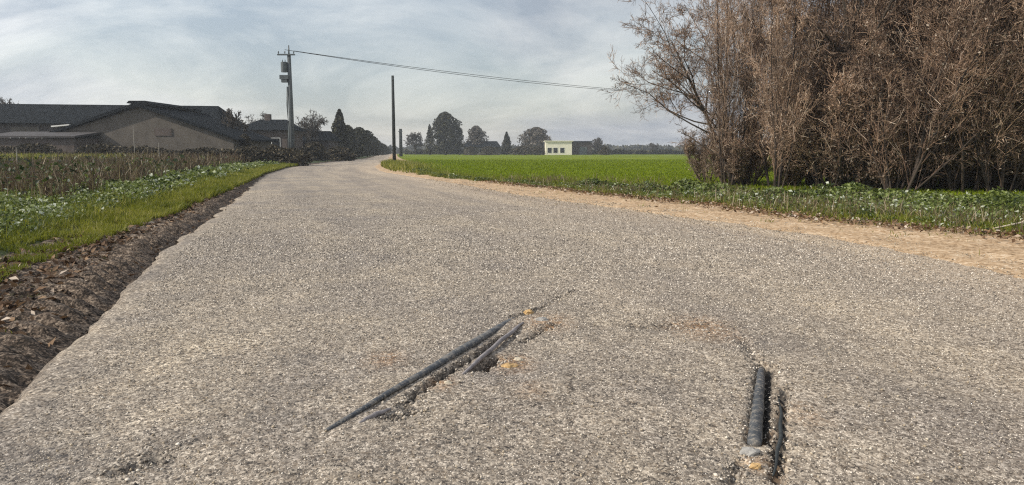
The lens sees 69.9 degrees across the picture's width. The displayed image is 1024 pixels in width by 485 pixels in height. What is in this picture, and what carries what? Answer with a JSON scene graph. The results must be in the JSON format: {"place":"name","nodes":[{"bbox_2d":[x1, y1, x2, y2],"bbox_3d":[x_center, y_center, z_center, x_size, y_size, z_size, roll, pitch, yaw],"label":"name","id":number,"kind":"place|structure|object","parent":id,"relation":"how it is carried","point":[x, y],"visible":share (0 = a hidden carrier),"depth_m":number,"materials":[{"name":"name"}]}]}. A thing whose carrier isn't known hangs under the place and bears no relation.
{"place":"outdoors","nodes":[
{"label":"outdoors","id":0,"kind":"place"},
{"bbox_2d":[0,155,372,281],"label":"field","id":1,"kind":"structure","parent":0,"point":[7,252],"depth_m":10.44,"materials":[{"name":"green plant"}]},
{"bbox_2d":[0,97,18,103],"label":"bare tree","id":2,"kind":"object","parent":1,"relation":"on","point":[3,102],"visible":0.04,"depth_m":90.53,"materials":[{"name":"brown plant"}]},
{"bbox_2d":[0,132,100,153],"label":"shed","id":3,"kind":"structure","parent":1,"relation":"on","point":[67,141],"depth_m":65.43,"materials":[{"name":"grey metal"}]},
{"bbox_2d":[0,152,151,160],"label":"rough meadow","id":4,"kind":"structure","parent":1,"relation":"on","point":[35,155],"depth_m":48.71,"materials":[{"name":"green plant"}]},
{"bbox_2d":[0,149,253,201],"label":"dry weeds","id":5,"kind":"object","parent":1,"relation":"on","point":[190,163],"visible":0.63,"depth_m":27.29,"materials":[{"name":"plant"}]},
{"bbox_2d":[0,165,265,241],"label":"weed grass","id":6,"kind":"structure","parent":1,"relation":"on","point":[78,217],"depth_m":12.89,"materials":[{"name":"green plant"}]},
{"bbox_2d":[0,159,286,235],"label":"leafy weeds","id":7,"kind":"object","parent":1,"relation":"on","point":[157,182],"visible":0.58,"depth_m":16.31,"materials":[{"name":"green plant"}]},
{"bbox_2d":[0,142,312,165],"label":"bramble hedge","id":8,"kind":"object","parent":1,"relation":"on","point":[291,155],"visible":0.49,"depth_m":59.39,"materials":[{"name":"brown plant"}]},
{"bbox_2d":[220,108,249,131],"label":"bare tree","id":9,"kind":"object","parent":1,"relation":"on","point":[235,122],"visible":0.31,"depth_m":76.74,"materials":[{"name":"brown plant"}]},
{"bbox_2d":[239,133,256,157],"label":"hedge bush","id":10,"kind":"object","parent":1,"relation":"on","point":[248,142],"visible":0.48,"depth_m":70.96,"materials":[{"name":"green plant"}]},
{"bbox_2d":[263,144,282,150],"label":"hedge bush","id":11,"kind":"object","parent":1,"relation":"on","point":[272,146],"visible":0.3,"depth_m":65.04,"materials":[{"name":"green plant"}]},
{"bbox_2d":[241,114,307,147],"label":"farm house","id":12,"kind":"structure","parent":1,"relation":"on","point":[268,126],"depth_m":94.50,"materials":[{"name":"beige brick"}]},
{"bbox_2d":[277,45,294,148],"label":"utility pole","id":13,"kind":"object","parent":1,"relation":"on","point":[285,66],"visible":0.94,"depth_m":62.74,"materials":[{"name":"wood"}]},
{"bbox_2d":[289,50,711,95],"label":"overhead wire","id":14,"kind":"object","parent":13,"relation":"attached to","point":[459,74],"visible":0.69,"depth_m":72.65,"materials":[{"name":"black metal"}]},
{"bbox_2d":[296,51,708,95],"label":"overhead wire","id":15,"kind":"object","parent":13,"relation":"attached to","point":[465,73],"visible":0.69,"depth_m":72.13,"materials":[{"name":"black metal"}]},
{"bbox_2d":[298,141,332,160],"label":"hedge bush","id":16,"kind":"object","parent":1,"relation":"on","point":[316,150],"visible":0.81,"depth_m":82.68,"materials":[{"name":"green plant"}]},
{"bbox_2d":[302,131,340,149],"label":"house","id":17,"kind":"structure","parent":1,"relation":"on","point":[328,139],"depth_m":103.87,"materials":[{"name":"tile"}]},
{"bbox_2d":[323,146,359,160],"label":"hedge bush","id":18,"kind":"object","parent":1,"relation":"on","point":[338,153],"visible":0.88,"depth_m":90.41,"materials":[{"name":"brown plant"}]},
{"bbox_2d":[331,109,354,152],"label":"conifer tree","id":19,"kind":"object","parent":1,"relation":"on","point":[339,128],"visible":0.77,"depth_m":116.07,"materials":[{"name":"green plant"}]},
{"bbox_2d":[345,124,363,155],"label":"roadside tree","id":20,"kind":"object","parent":1,"relation":"on","point":[351,131],"visible":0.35,"depth_m":126.36,"materials":[{"name":"green plant"}]},
{"bbox_2d":[352,127,371,156],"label":"roadside tree","id":21,"kind":"object","parent":1,"relation":"on","point":[361,131],"visible":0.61,"depth_m":138.09,"materials":[{"name":"green plant"}]},
{"bbox_2d":[363,130,377,156],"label":"roadside tree","id":22,"kind":"object","parent":1,"relation":"on","point":[371,146],"visible":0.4,"depth_m":153.24,"materials":[{"name":"green plant"}]},
{"bbox_2d":[370,136,379,155],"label":"roadside tree","id":23,"kind":"object","parent":1,"relation":"on","point":[375,140],"visible":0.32,"depth_m":170.09,"materials":[{"name":"green plant"}]},
{"bbox_2d":[0,155,376,413],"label":"dirt shoulder","id":24,"kind":"object","parent":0,"point":[90,297],"visible":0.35,"depth_m":6.04},
{"bbox_2d":[0,186,249,387],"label":"fallen leaves","id":25,"kind":"object","parent":24,"relation":"on","point":[14,281],"visible":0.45,"depth_m":7.22,"materials":[{"name":"brown plant"}]},
{"bbox_2d":[0,176,263,407],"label":"soil clods","id":26,"kind":"object","parent":24,"relation":"on","point":[11,402],"visible":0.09,"depth_m":7.92,"materials":[{"name":"brown soil"}]},
{"bbox_2d":[0,0,883,147],"label":"sky","id":27,"kind":"structure","parent":0,"point":[221,53],"materials":[{"name":"grey"}]},
{"bbox_2d":[86,288,808,484],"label":"broken asphalt","id":28,"kind":"structure","parent":0,"point":[731,464],"depth_m":3.43,"materials":[{"name":"grey asphalt"}]},
{"bbox_2d":[0,154,1023,484],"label":"road","id":29,"kind":"structure","parent":0,"point":[344,206],"depth_m":4.34,"materials":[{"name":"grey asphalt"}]},
{"bbox_2d":[358,408,390,422],"bbox_3d":[-0.625,0.787,3.342,0.028,0.025,0.219,4,8,29],"label":"metal strip","id":30,"kind":"object","parent":29,"relation":"on","point":[376,414],"visible":1,"depth_m":3.33,"materials":[{"name":"grey metal"}]},
{"bbox_2d":[324,317,514,430],"bbox_3d":[-0.380,0.685,4.242,0.072,0.063,2.339,3,8,20],"label":"exposed pipe","id":31,"kind":"object","parent":29,"relation":"on","point":[461,349],"visible":0.93,"depth_m":3.99,"materials":[{"name":"grey metal"}]},
{"bbox_2d":[462,322,523,374],"bbox_3d":[-0.086,0.627,4.553,0.035,0.037,1.251,2,7,16],"label":"metal strip","id":32,"kind":"object","parent":29,"relation":"on","point":[482,356],"visible":1,"depth_m":4.40,"materials":[{"name":"grey metal"}]},
{"bbox_2d":[501,363,517,367],"bbox_3d":[-0.015,0.701,4.103,0.104,0.052,0.117,0,7,0],"label":"loose stone","id":33,"kind":"object","parent":29,"relation":"on","point":[507,365],"visible":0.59,"depth_m":4.09,"materials":[{"name":"beige stone"}]},
{"bbox_2d":[739,447,759,456],"bbox_3d":[0.957,0.842,2.942,0.079,0.033,0.077,3,8,21],"label":"loose stone","id":34,"kind":"object","parent":29,"relation":"on","point":[750,451],"visible":0.98,"depth_m":2.93,"materials":[{"name":"grey stone"}]},
{"bbox_2d":[749,462,760,468],"bbox_3d":[0.935,0.859,2.814,0.046,0.023,0.042,2,7,18],"label":"loose stone","id":35,"kind":"object","parent":29,"relation":"on","point":[753,465],"visible":1,"depth_m":2.80,"materials":[{"name":"beige stone"}]},
{"bbox_2d":[747,367,764,446],"bbox_3d":[1.209,0.777,3.594,0.063,0.054,1.179,3,8,20],"label":"exposed pipe","id":36,"kind":"object","parent":29,"relation":"on","point":[755,435],"visible":0.98,"depth_m":3.37,"materials":[{"name":"grey metal"}]},
{"bbox_2d":[772,396,782,475],"bbox_3d":[1.163,0.818,3.184,0.033,0.019,0.951,3,8,21],"label":"rubber strip","id":37,"kind":"object","parent":29,"relation":"on","point":[780,438],"visible":0.98,"depth_m":3.08,"materials":[{"name":"black rubber"}]},
{"bbox_2d":[376,154,1023,278],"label":"sand shoulder","id":38,"kind":"object","parent":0,"point":[949,247],"visible":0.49,"depth_m":10.80},
{"bbox_2d":[391,75,395,159],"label":"slim pole","id":39,"kind":"object","parent":38,"relation":"on","point":[393,126],"visible":0.83,"depth_m":69.00,"materials":[{"name":"brown wood"}]},
{"bbox_2d":[379,158,462,176],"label":"grass","id":40,"kind":"structure","parent":38,"relation":"on","point":[391,164],"depth_m":49.60,"materials":[{"name":"green plant"}]},
{"bbox_2d":[415,178,1023,316],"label":"roadside gravel","id":41,"kind":"structure","parent":38,"relation":"on","point":[602,206],"depth_m":12.09,"materials":[{"name":"beige gravel"}]},
{"bbox_2d":[435,176,1003,254],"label":"shoulder tufts","id":42,"kind":"object","parent":38,"relation":"on","point":[781,217],"visible":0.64,"depth_m":12.23,"materials":[{"name":"green plant"}]},
{"bbox_2d":[477,180,1023,242],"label":"dead leaf litter","id":43,"kind":"object","parent":38,"relation":"on","point":[822,218],"visible":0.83,"depth_m":12.76,"materials":[{"name":"brown plant"}]},
{"bbox_2d":[397,154,1023,233],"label":"field","id":44,"kind":"structure","parent":0,"point":[547,157],"depth_m":132.15,"materials":[{"name":"green plant"}]},
{"bbox_2d":[398,129,402,155],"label":"slim pole","id":45,"kind":"object","parent":44,"relation":"on","point":[400,131],"visible":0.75,"depth_m":168.16,"materials":[{"name":"brown wood"}]},
{"bbox_2d":[403,132,425,154],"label":"bare tree","id":46,"kind":"object","parent":44,"relation":"on","point":[412,137],"visible":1,"depth_m":231.02,"materials":[{"name":"grey plant"}]},
{"bbox_2d":[423,124,435,154],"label":"evergreen tree","id":47,"kind":"object","parent":44,"relation":"on","point":[428,148],"visible":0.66,"depth_m":225.47,"materials":[{"name":"green plant"}]},
{"bbox_2d":[454,127,465,154],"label":"evergreen tree","id":48,"kind":"object","parent":44,"relation":"on","point":[460,135],"visible":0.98,"depth_m":221.53,"materials":[{"name":"green plant"}]},
{"bbox_2d":[463,146,476,154],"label":"hedge bush","id":49,"kind":"object","parent":44,"relation":"on","point":[469,151],"visible":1,"depth_m":212.76,"materials":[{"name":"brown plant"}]},
{"bbox_2d":[465,125,488,144],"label":"bare tree","id":50,"kind":"object","parent":44,"relation":"on","point":[476,133],"visible":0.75,"depth_m":236.20,"materials":[{"name":"grey plant"}]},
{"bbox_2d":[464,141,499,154],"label":"farmhouse","id":51,"kind":"object","parent":44,"relation":"on","point":[493,144],"visible":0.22,"depth_m":234.81,"materials":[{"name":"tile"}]},
{"bbox_2d":[477,146,498,154],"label":"hedge bush","id":52,"kind":"object","parent":44,"relation":"on","point":[487,150],"visible":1,"depth_m":212.59,"materials":[{"name":"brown plant"}]},
{"bbox_2d":[499,132,512,154],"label":"evergreen tree","id":53,"kind":"object","parent":44,"relation":"on","point":[506,144],"visible":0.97,"depth_m":229.25,"materials":[{"name":"green plant"}]},
{"bbox_2d":[507,146,537,154],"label":"hedge bush","id":54,"kind":"object","parent":44,"relation":"on","point":[522,150],"visible":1,"depth_m":212.29,"materials":[{"name":"green plant"}]},
{"bbox_2d":[533,146,547,154],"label":"hedge bush","id":55,"kind":"object","parent":44,"relation":"on","point":[539,150],"visible":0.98,"depth_m":212.83,"materials":[{"name":"green plant"}]},
{"bbox_2d":[543,141,572,154],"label":"cream house","id":56,"kind":"structure","parent":44,"relation":"on","point":[558,147],"depth_m":233.05,"materials":[{"name":"white paint"}]},
{"bbox_2d":[572,141,592,154],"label":"dark barn","id":57,"kind":"structure","parent":44,"relation":"on","point":[581,147],"depth_m":234.53,"materials":[{"name":"metal"}]},
{"bbox_2d":[579,147,586,154],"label":"door","id":58,"kind":"structure","parent":57,"relation":"in","point":[583,150],"depth_m":234.62,"materials":[{"name":"metal"}]},
{"bbox_2d":[592,137,604,150],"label":"bare tree","id":59,"kind":"object","parent":44,"relation":"on","point":[597,145],"visible":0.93,"depth_m":257.73,"materials":[{"name":"grey plant"}]},
{"bbox_2d":[598,146,611,154],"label":"hedge bush","id":60,"kind":"object","parent":44,"relation":"on","point":[605,151],"visible":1,"depth_m":212.79,"materials":[{"name":"green plant"}]},
{"bbox_2d":[598,0,774,185],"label":"bare tree","id":61,"kind":"object","parent":44,"relation":"on","point":[681,32],"visible":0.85,"depth_m":23.94,"materials":[{"name":"brown plant"}]},
{"bbox_2d":[677,125,719,182],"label":"bare shrub","id":62,"kind":"object","parent":44,"relation":"on","point":[700,163],"visible":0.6,"depth_m":26.22,"materials":[{"name":"brown plant"}]},
{"bbox_2d":[409,159,1023,194],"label":"young crop","id":63,"kind":"object","parent":44,"relation":"on","point":[568,165],"visible":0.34,"depth_m":43.48,"materials":[{"name":"green plant"}]},
{"bbox_2d":[409,165,1023,235],"bbox_3d":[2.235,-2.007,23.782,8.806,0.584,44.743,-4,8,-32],"label":"nettle bank","id":64,"kind":"structure","parent":44,"relation":"on","point":[996,200],"depth_m":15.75,"materials":[{"name":"green plant"}]},
{"bbox_2d":[696,132,755,184],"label":"bare shrub","id":65,"kind":"object","parent":44,"relation":"on","point":[717,171],"visible":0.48,"depth_m":24.00,"materials":[{"name":"brown plant"}]},
{"bbox_2d":[700,104,779,185],"bbox_3d":[7.468,-3.087,23.735,2.524,2.772,2.206,-3,8,-22],"label":"bare shrub","id":66,"kind":"object","parent":44,"relation":"on","point":[752,168],"visible":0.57,"depth_m":23.71,"materials":[{"name":"brown plant"}]},
{"bbox_2d":[693,0,795,183],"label":"bare shrub","id":67,"kind":"object","parent":44,"relation":"on","point":[714,64],"visible":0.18,"depth_m":23.87,"materials":[{"name":"brown plant"}]},
{"bbox_2d":[693,0,798,184],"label":"bare shrub","id":68,"kind":"object","parent":44,"relation":"on","point":[725,95],"visible":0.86,"depth_m":22.99,"materials":[{"name":"brown plant"}]},
{"bbox_2d":[725,122,772,183],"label":"bare shrub","id":69,"kind":"object","parent":44,"relation":"on","point":[753,176],"visible":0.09,"depth_m":25.41,"materials":[{"name":"brown plant"}]},
{"bbox_2d":[485,171,1023,234],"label":"dead stalks","id":70,"kind":"object","parent":44,"relation":"on","point":[815,200],"visible":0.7,"depth_m":14.41,"materials":[{"name":"plant"}]},
{"bbox_2d":[711,0,844,186],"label":"bare shrub","id":71,"kind":"object","parent":44,"relation":"on","point":[764,145],"visible":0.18,"depth_m":23.16,"materials":[{"name":"brown plant"}]},
{"bbox_2d":[734,0,829,187],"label":"bare shrub","id":72,"kind":"object","parent":44,"relation":"on","point":[780,81],"visible":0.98,"depth_m":20.89,"materials":[{"name":"brown plant"}]},
{"bbox_2d":[770,145,816,186],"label":"bare shrub","id":73,"kind":"object","parent":44,"relation":"on","point":[794,174],"visible":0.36,"depth_m":23.45,"materials":[{"name":"brown plant"}]},
{"bbox_2d":[759,120,828,184],"bbox_3d":[10.152,-3.432,24.110,3.632,3.532,3.610,1,7,9],"label":"bare shrub","id":74,"kind":"object","parent":44,"relation":"on","point":[806,182],"visible":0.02,"depth_m":23.71,"materials":[{"name":"brown plant"}]},
{"bbox_2d":[716,0,909,187],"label":"bare shrub","id":75,"kind":"object","parent":44,"relation":"on","point":[814,85],"visible":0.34,"depth_m":21.43,"materials":[{"name":"brown plant"}]},
{"bbox_2d":[760,44,884,185],"bbox_3d":[10.319,-3.901,23.588,3.632,4.564,4.156,-5,9,-35],"label":"bare shrub","id":76,"kind":"object","parent":44,"relation":"on","point":[811,181],"visible":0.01,"depth_m":24.07,"materials":[{"name":"brown plant"}]},
{"bbox_2d":[749,0,898,181],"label":"bare shrub","id":77,"kind":"object","parent":44,"relation":"on","point":[833,38],"visible":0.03,"depth_m":22.09,"materials":[{"name":"brown plant"}]},
{"bbox_2d":[691,0,967,187],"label":"bare tree","id":78,"kind":"object","parent":44,"relation":"on","point":[868,181],"visible":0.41,"depth_m":20.66,"materials":[{"name":"brown plant"}]},
{"bbox_2d":[756,0,906,186],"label":"bare shrub","id":79,"kind":"object","parent":44,"relation":"on","point":[816,64],"visible":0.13,"depth_m":21.74,"materials":[{"name":"brown plant"}]},
{"bbox_2d":[763,37,927,186],"bbox_3d":[10.146,-3.685,21.885,4.148,4.555,3.626,-3,8,-21],"label":"bare shrub","id":80,"kind":"object","parent":44,"relation":"on","point":[839,154],"visible":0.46,"depth_m":21.05,"materials":[{"name":"brown plant"}]},
{"bbox_2d":[806,0,940,187],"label":"bare shrub","id":81,"kind":"object","parent":44,"relation":"on","point":[898,18],"visible":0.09,"depth_m":20.94,"materials":[{"name":"brown plant"}]},
{"bbox_2d":[809,47,942,186],"bbox_3d":[10.792,-3.496,21.647,3.836,4.212,3.353,-2,7,-13],"label":"bare shrub","id":82,"kind":"object","parent":44,"relation":"on","point":[862,175],"visible":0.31,"depth_m":20.75,"materials":[{"name":"brown plant"}]},
{"bbox_2d":[819,0,946,182],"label":"bare shrub","id":83,"kind":"object","parent":44,"relation":"on","point":[883,36],"visible":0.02,"depth_m":22.55,"materials":[{"name":"brown plant"}]},
{"bbox_2d":[830,100,955,188],"bbox_3d":[10.518,-2.909,21.416,3.204,3.115,3.184,-3,8,-20],"label":"bare shrub","id":84,"kind":"object","parent":44,"relation":"on","point":[875,176],"visible":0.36,"depth_m":20.96,"materials":[{"name":"brown plant"}]},
{"bbox_2d":[805,0,1023,190],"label":"bare shrub","id":85,"kind":"object","parent":44,"relation":"on","point":[884,74],"visible":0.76,"depth_m":19.64,"materials":[{"name":"brown plant"}]},
{"bbox_2d":[892,0,945,187],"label":"bare tree","id":86,"kind":"object","parent":44,"relation":"on","point":[900,183],"depth_m":21.88,"materials":[{"name":"brown plant"}]},
{"bbox_2d":[831,0,1023,191],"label":"bare shrub","id":87,"kind":"object","parent":44,"relation":"on","point":[949,174],"visible":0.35,"depth_m":19.79,"materials":[{"name":"brown plant"}]},
{"bbox_2d":[884,107,982,189],"bbox_3d":[12.306,-2.934,21.806,3.130,3.062,3.149,5,9,37],"label":"bare shrub","id":88,"kind":"object","parent":44,"relation":"on","point":[928,182],"visible":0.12,"depth_m":20.93,"materials":[{"name":"brown plant"}]},
{"bbox_2d":[861,0,1022,187],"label":"bare shrub","id":89,"kind":"object","parent":44,"relation":"on","point":[923,46],"visible":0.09,"depth_m":20.75,"materials":[{"name":"brown plant"}]},
{"bbox_2d":[908,113,994,190],"bbox_3d":[13.295,-2.680,21.391,2.684,2.610,2.668,-4,8,-27],"label":"bare shrub","id":90,"kind":"object","parent":44,"relation":"on","point":[967,174],"visible":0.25,"depth_m":20.83,"materials":[{"name":"brown plant"}]},
{"bbox_2d":[895,0,1023,182],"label":"bare shrub","id":91,"kind":"object","parent":44,"relation":"on","point":[1009,57],"visible":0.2,"depth_m":19.59,"materials":[{"name":"brown plant"}]},
{"bbox_2d":[908,0,1023,191],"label":"bare shrub","id":92,"kind":"object","parent":44,"relation":"on","point":[984,166],"visible":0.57,"depth_m":19.35,"materials":[{"name":"brown plant"}]},
{"bbox_2d":[914,0,1021,189],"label":"bare shrub","id":93,"kind":"object","parent":44,"relation":"on","point":[975,79],"visible":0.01,"depth_m":21.05,"materials":[{"name":"brown plant"}]},
{"bbox_2d":[949,104,1023,189],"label":"bare shrub","id":94,"kind":"object","parent":44,"relation":"on","point":[993,185],"visible":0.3,"depth_m":20.09,"materials":[{"name":"brown plant"}]},
{"bbox_2d":[952,111,1023,191],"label":"bare shrub","id":95,"kind":"object","parent":44,"relation":"on","point":[1010,180],"visible":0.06,"depth_m":20.85,"materials":[{"name":"brown plant"}]},
{"bbox_2d":[982,64,1023,178],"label":"bare shrub","id":96,"kind":"object","parent":44,"relation":"on","point":[1011,123],"visible":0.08,"depth_m":19.99,"materials":[{"name":"brown plant"}]},
{"label":"ground","id":97,"kind":"structure","parent":0,"visible":0},
{"bbox_2d":[0,104,245,132],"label":"long building","id":98,"kind":"structure","parent":97,"relation":"on","point":[32,117],"depth_m":79.57,"materials":[{"name":"tile"}]},
{"bbox_2d":[50,101,277,150],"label":"gabled barn","id":99,"kind":"structure","parent":97,"relation":"on","point":[171,126],"depth_m":69.27,"materials":[{"name":"paint"}]},
{"bbox_2d":[294,110,327,141],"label":"bare tree","id":100,"kind":"object","parent":97,"relation":"on","point":[311,127],"visible":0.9,"depth_m":103.69,"materials":[{"name":"grey plant"}]},
{"bbox_2d":[377,140,385,155],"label":"roadside tree","id":101,"kind":"object","parent":97,"relation":"on","point":[381,149],"visible":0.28,"depth_m":193.03,"materials":[{"name":"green plant"}]},
{"bbox_2d":[426,111,462,154],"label":"evergreen tree","id":102,"kind":"object","parent":97,"relation":"on","point":[445,135],"visible":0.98,"depth_m":220.69,"materials":[{"name":"green plant"}]},
{"bbox_2d":[515,127,551,153],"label":"broad tree","id":103,"kind":"object","parent":97,"relation":"on","point":[535,137],"visible":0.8,"depth_m":240.21,"materials":[{"name":"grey plant"}]},
{"bbox_2d":[386,143,702,152],"bbox_3d":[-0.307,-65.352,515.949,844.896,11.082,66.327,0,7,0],"label":"distant woodland","id":104,"kind":"object","parent":97,"relation":"on","point":[610,146],"visible":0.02,"depth_m":490.87,"materials":[{"name":"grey plant"}]},
{"bbox_2d":[403,148,699,154],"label":"field hedgerow","id":105,"kind":"object","parent":97,"relation":"on","point":[594,152],"visible":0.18,"depth_m":257.33,"materials":[{"name":"green plant"}]},
{"bbox_2d":[648,143,659,150],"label":"bare tree","id":106,"kind":"object","parent":97,"relation":"on","point":[652,146],"visible":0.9,"depth_m":327.53,"materials":[{"name":"grey plant"}]},
{"bbox_2d":[636,0,815,181],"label":"bare tree","id":107,"kind":"object","parent":97,"relation":"on","point":[699,14],"visible":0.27,"depth_m":27.50,"materials":[{"name":"brown plant"}]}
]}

